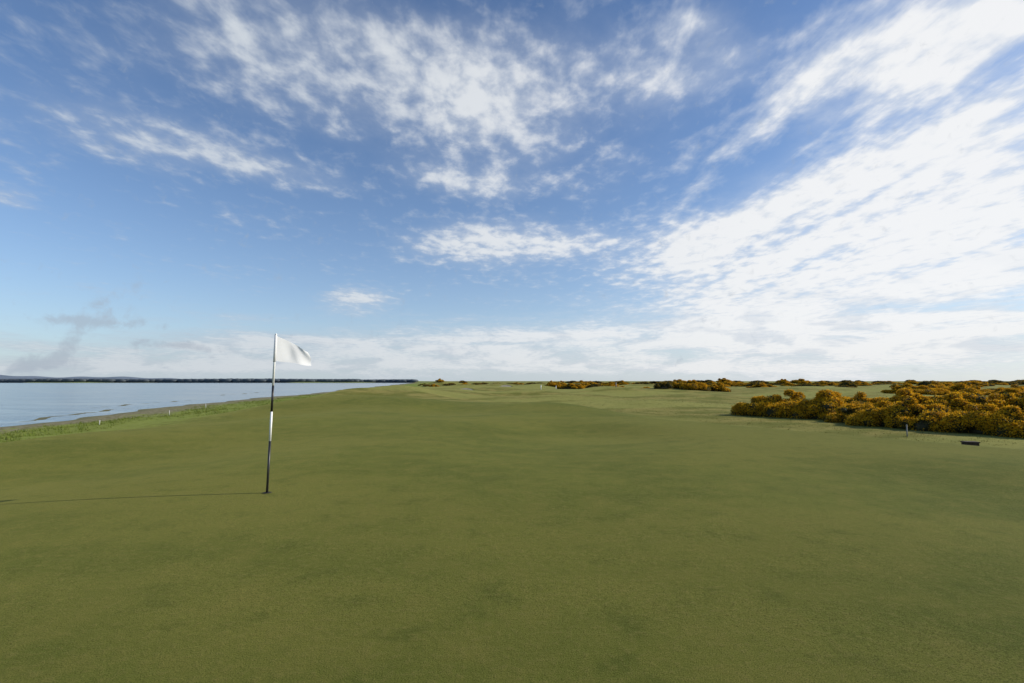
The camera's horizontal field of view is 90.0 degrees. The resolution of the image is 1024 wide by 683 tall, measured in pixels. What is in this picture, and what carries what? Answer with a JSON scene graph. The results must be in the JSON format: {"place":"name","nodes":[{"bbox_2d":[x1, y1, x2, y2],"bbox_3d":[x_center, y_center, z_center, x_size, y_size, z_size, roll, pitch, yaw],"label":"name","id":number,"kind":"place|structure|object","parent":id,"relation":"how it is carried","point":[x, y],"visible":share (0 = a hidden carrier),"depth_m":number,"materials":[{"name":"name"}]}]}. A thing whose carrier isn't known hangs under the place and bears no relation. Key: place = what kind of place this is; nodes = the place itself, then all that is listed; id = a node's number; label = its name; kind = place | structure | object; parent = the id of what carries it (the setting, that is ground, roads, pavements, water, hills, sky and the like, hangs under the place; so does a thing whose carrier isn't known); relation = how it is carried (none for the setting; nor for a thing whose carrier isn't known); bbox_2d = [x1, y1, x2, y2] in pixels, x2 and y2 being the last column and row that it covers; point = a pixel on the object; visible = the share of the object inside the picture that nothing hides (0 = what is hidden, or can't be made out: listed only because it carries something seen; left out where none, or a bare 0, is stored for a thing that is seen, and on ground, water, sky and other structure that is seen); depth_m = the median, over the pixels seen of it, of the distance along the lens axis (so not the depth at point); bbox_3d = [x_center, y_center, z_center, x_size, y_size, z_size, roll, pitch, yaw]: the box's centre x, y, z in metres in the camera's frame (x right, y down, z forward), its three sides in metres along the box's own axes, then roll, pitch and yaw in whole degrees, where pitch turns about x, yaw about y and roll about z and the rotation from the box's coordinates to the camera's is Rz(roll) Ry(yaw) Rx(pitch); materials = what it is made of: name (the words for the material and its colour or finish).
{"place":"outdoors","nodes":[
{"label":"outdoors","id":0,"kind":"place"},
{"bbox_2d":[0,375,175,378],"bbox_3d":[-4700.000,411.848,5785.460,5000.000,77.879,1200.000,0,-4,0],"label":"hills","id":1,"kind":"structure","parent":0,"point":[20,377],"depth_m":5510.78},
{"bbox_2d":[0,383,405,426],"bbox_3d":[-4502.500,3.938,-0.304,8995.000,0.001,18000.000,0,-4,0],"label":"sea","id":2,"kind":"structure","parent":0,"point":[26,403],"depth_m":139.90,"materials":[{"name":"blue liquid"}]},
{"bbox_2d":[0,381,1023,682],"bbox_3d":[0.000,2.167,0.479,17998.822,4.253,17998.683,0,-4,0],"label":"ground","id":3,"kind":"structure","parent":0,"point":[444,531],"depth_m":4.87,"materials":[{"name":"green plant"}]},
{"bbox_2d":[0,393,325,442],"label":"shore grass","id":4,"kind":"structure","parent":3,"relation":"on","point":[206,410],"depth_m":38.63,"materials":[{"name":"green plant"}]},
{"bbox_2d":[0,378,417,382],"bbox_3d":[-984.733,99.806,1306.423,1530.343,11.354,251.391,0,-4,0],"label":"wood","id":5,"kind":"object","parent":3,"relation":"on","point":[238,380],"visible":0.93,"depth_m":1185.57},
{"bbox_2d":[266,334,310,492],"bbox_3d":[-3.129,1.048,7.216,0.559,2.304,0.063,4,-6,-39],"label":"flagstick","id":6,"kind":"object","parent":3,"relation":"on","point":[286,351],"visible":1,"depth_m":7.20,"materials":[{"name":"white fabric"}]},
{"bbox_2d":[546,383,561,386],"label":"gorse bush","id":7,"kind":"object","parent":3,"relation":"on","point":[556,384],"visible":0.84,"depth_m":151.78,"materials":[{"name":"plant"}]},
{"bbox_2d":[557,383,583,388],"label":"gorse bush","id":8,"kind":"object","parent":3,"relation":"on","point":[570,386],"visible":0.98,"depth_m":131.93,"materials":[{"name":"yellow plant"}]},
{"bbox_2d":[586,383,603,387],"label":"gorse bush","id":9,"kind":"object","parent":3,"relation":"on","point":[593,385],"visible":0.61,"depth_m":143.25,"materials":[{"name":"green plant"}]},
{"bbox_2d":[615,380,628,384],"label":"gorse bush","id":10,"kind":"object","parent":3,"relation":"on","point":[621,382],"visible":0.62,"depth_m":198.60,"materials":[{"name":"plant"}]},
{"bbox_2d":[653,381,674,388],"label":"gorse bush","id":11,"kind":"object","parent":3,"relation":"on","point":[664,385],"visible":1,"depth_m":104.94,"materials":[{"name":"plant"}]},
{"bbox_2d":[670,381,678,388],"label":"gorse bush","id":12,"kind":"object","parent":3,"relation":"on","point":[674,383],"visible":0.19,"depth_m":106.93,"materials":[{"name":"yellow plant"}]},
{"bbox_2d":[674,380,686,388],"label":"gorse bush","id":13,"kind":"object","parent":3,"relation":"on","point":[676,387],"visible":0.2,"depth_m":106.64,"materials":[{"name":"plant"}]},
{"bbox_2d":[680,379,707,389],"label":"gorse bush","id":14,"kind":"object","parent":3,"relation":"on","point":[691,385],"visible":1,"depth_m":102.64,"materials":[{"name":"yellow plant"}]},
{"bbox_2d":[699,386,710,390],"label":"gorse bush","id":15,"kind":"object","parent":3,"relation":"on","point":[708,389],"visible":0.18,"depth_m":105.21,"materials":[{"name":"plant"}]},
{"bbox_2d":[709,384,721,391],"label":"gorse bush","id":16,"kind":"object","parent":3,"relation":"on","point":[714,387],"visible":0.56,"depth_m":107.51,"materials":[{"name":"plant"}]},
{"bbox_2d":[712,382,730,391],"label":"gorse bush","id":17,"kind":"object","parent":3,"relation":"on","point":[723,389],"visible":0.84,"depth_m":107.01,"materials":[{"name":"yellow plant"}]},
{"bbox_2d":[716,378,734,382],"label":"gorse bush","id":18,"kind":"object","parent":3,"relation":"on","point":[722,380],"visible":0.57,"depth_m":404.91,"materials":[{"name":"plant"}]},
{"bbox_2d":[718,380,738,385],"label":"gorse bush","id":19,"kind":"object","parent":3,"relation":"on","point":[728,382],"visible":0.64,"depth_m":213.56,"materials":[{"name":"plant"}]},
{"bbox_2d":[733,383,748,386],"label":"gorse bush","id":20,"kind":"object","parent":3,"relation":"on","point":[741,384],"visible":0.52,"depth_m":206.26,"materials":[{"name":"yellow plant"}]},
{"bbox_2d":[730,396,778,415],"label":"gorse bush","id":21,"kind":"object","parent":3,"relation":"on","point":[743,408],"visible":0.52,"depth_m":29.49,"materials":[{"name":"plant"}]},
{"bbox_2d":[745,382,768,386],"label":"gorse bush","id":22,"kind":"object","parent":3,"relation":"on","point":[752,384],"visible":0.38,"depth_m":183.08,"materials":[{"name":"plant"}]},
{"bbox_2d":[749,380,769,383],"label":"gorse bush","id":23,"kind":"object","parent":3,"relation":"on","point":[757,381],"visible":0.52,"depth_m":327.92,"materials":[{"name":"plant"}]},
{"bbox_2d":[746,383,776,387],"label":"gorse bush","id":24,"kind":"object","parent":3,"relation":"on","point":[758,385],"visible":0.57,"depth_m":160.21,"materials":[{"name":"yellow plant"}]},
{"bbox_2d":[767,383,782,384],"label":"gorse bush","id":25,"kind":"object","parent":3,"relation":"on","point":[775,383],"visible":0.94,"depth_m":231.87,"materials":[{"name":"plant"}]},
{"bbox_2d":[754,389,805,417],"bbox_3d":[15.496,3.526,28.753,3.782,1.762,3.091,0,-4,1],"label":"gorse bush","id":26,"kind":"object","parent":3,"relation":"on","point":[782,408],"visible":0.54,"depth_m":28.45,"materials":[{"name":"yellow plant"}]},
{"bbox_2d":[775,379,789,383],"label":"gorse bush","id":27,"kind":"object","parent":3,"relation":"on","point":[784,381],"visible":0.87,"depth_m":242.50,"materials":[{"name":"yellow plant"}]},
{"bbox_2d":[780,383,795,385],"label":"gorse bush","id":28,"kind":"object","parent":3,"relation":"on","point":[788,384],"visible":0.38,"depth_m":210.91,"materials":[{"name":"plant"}]},
{"bbox_2d":[791,378,811,383],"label":"gorse bush","id":29,"kind":"object","parent":3,"relation":"on","point":[800,381],"visible":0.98,"depth_m":344.65,"materials":[{"name":"plant"}]},
{"bbox_2d":[791,383,823,386],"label":"gorse bush","id":30,"kind":"object","parent":3,"relation":"on","point":[808,384],"visible":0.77,"depth_m":165.96,"materials":[{"name":"green plant"}]},
{"bbox_2d":[787,389,850,418],"bbox_3d":[16.841,3.395,27.341,3.972,1.705,3.511,-3,-5,30],"label":"gorse bush","id":31,"kind":"object","parent":3,"relation":"on","point":[822,404],"visible":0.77,"depth_m":26.90,"materials":[{"name":"yellow plant"}]},
{"bbox_2d":[822,382,837,385],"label":"gorse bush","id":32,"kind":"object","parent":3,"relation":"on","point":[830,384],"visible":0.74,"depth_m":198.34,"materials":[{"name":"plant"}]},
{"bbox_2d":[814,391,847,399],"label":"gorse bush","id":33,"kind":"object","parent":3,"relation":"on","point":[840,395],"visible":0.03,"depth_m":33.29,"materials":[{"name":"yellow plant"}]},
{"bbox_2d":[838,382,857,386],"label":"gorse bush","id":34,"kind":"object","parent":3,"relation":"on","point":[847,384],"visible":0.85,"depth_m":171.33,"materials":[{"name":"plant"}]},
{"bbox_2d":[823,402,874,422],"bbox_3d":[16.716,3.494,24.830,2.712,1.075,2.688,-4,-6,41],"label":"gorse bush","id":35,"kind":"object","parent":3,"relation":"on","point":[841,414],"visible":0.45,"depth_m":24.70,"materials":[{"name":"yellow plant"}]},
{"bbox_2d":[843,391,883,405],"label":"gorse bush","id":36,"kind":"object","parent":3,"relation":"on","point":[858,397],"visible":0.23,"depth_m":31.01,"materials":[{"name":"yellow plant"}]},
{"bbox_2d":[856,382,871,385],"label":"gorse bush","id":37,"kind":"object","parent":3,"relation":"on","point":[863,384],"visible":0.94,"depth_m":202.77,"materials":[{"name":"yellow plant"}]},
{"bbox_2d":[843,400,904,426],"bbox_3d":[16.567,3.261,23.200,2.818,1.289,2.815,-3,-5,36],"label":"gorse bush","id":38,"kind":"object","parent":3,"relation":"on","point":[871,416],"visible":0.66,"depth_m":22.74,"materials":[{"name":"plant"}]},
{"bbox_2d":[873,388,934,407],"bbox_3d":[21.384,3.385,27.670,3.731,1.784,4.221,-1,-5,14],"label":"gorse bush","id":39,"kind":"object","parent":3,"relation":"on","point":[903,393],"visible":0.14,"depth_m":27.48,"materials":[{"name":"yellow plant"}]},
{"bbox_2d":[897,380,912,383],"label":"gorse bush","id":40,"kind":"object","parent":3,"relation":"on","point":[909,381],"visible":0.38,"depth_m":203.00,"materials":[{"name":"plant"}]},
{"bbox_2d":[881,383,937,394],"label":"gorse bush","id":41,"kind":"object","parent":3,"relation":"on","point":[894,388],"visible":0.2,"depth_m":63.95,"materials":[{"name":"yellow plant"}]},
{"bbox_2d":[881,396,951,431],"bbox_3d":[17.396,3.064,21.867,3.138,1.509,3.712,1,-4,-11],"label":"gorse bush","id":42,"kind":"object","parent":3,"relation":"on","point":[912,415],"visible":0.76,"depth_m":21.60,"materials":[{"name":"yellow plant"}]},
{"bbox_2d":[909,385,949,394],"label":"gorse bush","id":43,"kind":"object","parent":3,"relation":"on","point":[924,390],"visible":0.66,"depth_m":60.92,"materials":[{"name":"yellow plant"}]},
{"bbox_2d":[916,380,942,385],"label":"gorse bush","id":44,"kind":"object","parent":3,"relation":"on","point":[925,383],"visible":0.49,"depth_m":182.17,"materials":[{"name":"green plant"}]},
{"bbox_2d":[927,381,956,390],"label":"gorse bush","id":45,"kind":"object","parent":3,"relation":"on","point":[934,384],"visible":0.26,"depth_m":64.73,"materials":[{"name":"yellow plant"}]},
{"bbox_2d":[924,390,981,411],"bbox_3d":[22.538,3.338,26.302,3.763,1.706,3.797,-3,-5,33],"label":"gorse bush","id":46,"kind":"object","parent":3,"relation":"on","point":[955,401],"visible":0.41,"depth_m":25.45,"materials":[{"name":"yellow plant"}]},
{"bbox_2d":[927,404,984,432],"bbox_3d":[18.116,3.076,20.346,3.328,1.212,2.814,-4,-6,44],"label":"gorse bush","id":47,"kind":"object","parent":3,"relation":"on","point":[970,407],"visible":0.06,"depth_m":20.12,"materials":[{"name":"yellow plant"}]},
{"bbox_2d":[943,383,983,395],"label":"gorse bush","id":48,"kind":"object","parent":3,"relation":"on","point":[960,387],"visible":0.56,"depth_m":62.54,"materials":[{"name":"yellow plant"}]},
{"bbox_2d":[960,441,979,445],"bbox_3d":[12.908,2.987,14.412,0.350,0.344,0.237,-1,-4,8],"label":"wooden box","id":49,"kind":"object","parent":3,"relation":"on","point":[975,443],"visible":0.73,"depth_m":14.33,"materials":[{"name":"brown wood"}]},
{"bbox_2d":[960,381,988,386],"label":"gorse bush","id":50,"kind":"object","parent":3,"relation":"on","point":[977,383],"visible":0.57,"depth_m":166.85,"materials":[{"name":"plant"}]},
{"bbox_2d":[939,402,1023,435],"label":"gorse bush","id":51,"kind":"object","parent":3,"relation":"on","point":[989,414],"visible":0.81,"depth_m":19.17,"materials":[{"name":"green plant"}]},
{"bbox_2d":[972,386,991,392],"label":"gorse bush","id":52,"kind":"object","parent":3,"relation":"on","point":[979,389],"visible":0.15,"depth_m":70.67,"materials":[{"name":"yellow plant"}]},
{"bbox_2d":[987,379,1004,382],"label":"gorse bush","id":53,"kind":"object","parent":3,"relation":"on","point":[996,380],"visible":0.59,"depth_m":363.36,"materials":[{"name":"plant"}]},
{"bbox_2d":[973,392,1023,410],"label":"gorse bush","id":54,"kind":"object","parent":3,"relation":"on","point":[997,399],"visible":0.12,"depth_m":24.95,"materials":[{"name":"yellow plant"}]},
{"bbox_2d":[993,382,1008,384],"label":"gorse bush","id":55,"kind":"object","parent":3,"relation":"on","point":[1002,383],"visible":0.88,"depth_m":215.68,"materials":[{"name":"yellow plant"}]},
{"bbox_2d":[979,410,1023,437],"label":"gorse bush","id":56,"kind":"object","parent":3,"relation":"on","point":[1019,433],"visible":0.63,"depth_m":18.23,"materials":[{"name":"plant"}]},
{"bbox_2d":[983,384,1023,395],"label":"gorse bush","id":57,"kind":"object","parent":3,"relation":"on","point":[986,393],"visible":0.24,"depth_m":66.51,"materials":[{"name":"yellow plant"}]},
{"bbox_2d":[988,387,1023,397],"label":"gorse bush","id":58,"kind":"object","parent":3,"relation":"on","point":[1017,392],"visible":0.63,"depth_m":63.91,"materials":[{"name":"yellow plant"}]},
{"bbox_2d":[1003,392,1023,415],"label":"gorse bush","id":59,"kind":"object","parent":3,"relation":"on","point":[1011,399],"visible":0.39,"depth_m":24.62,"materials":[{"name":"plant"}]},
{"bbox_2d":[0,0,1023,380],"label":"sky","id":60,"kind":"structure","parent":0,"point":[420,190],"materials":[{"name":"blue"}]},
{"bbox_2d":[566,394,1023,448],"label":"rough grass","id":61,"kind":"structure","parent":0,"point":[780,418],"depth_m":25.82,"materials":[{"name":"green plant"}]}
]}

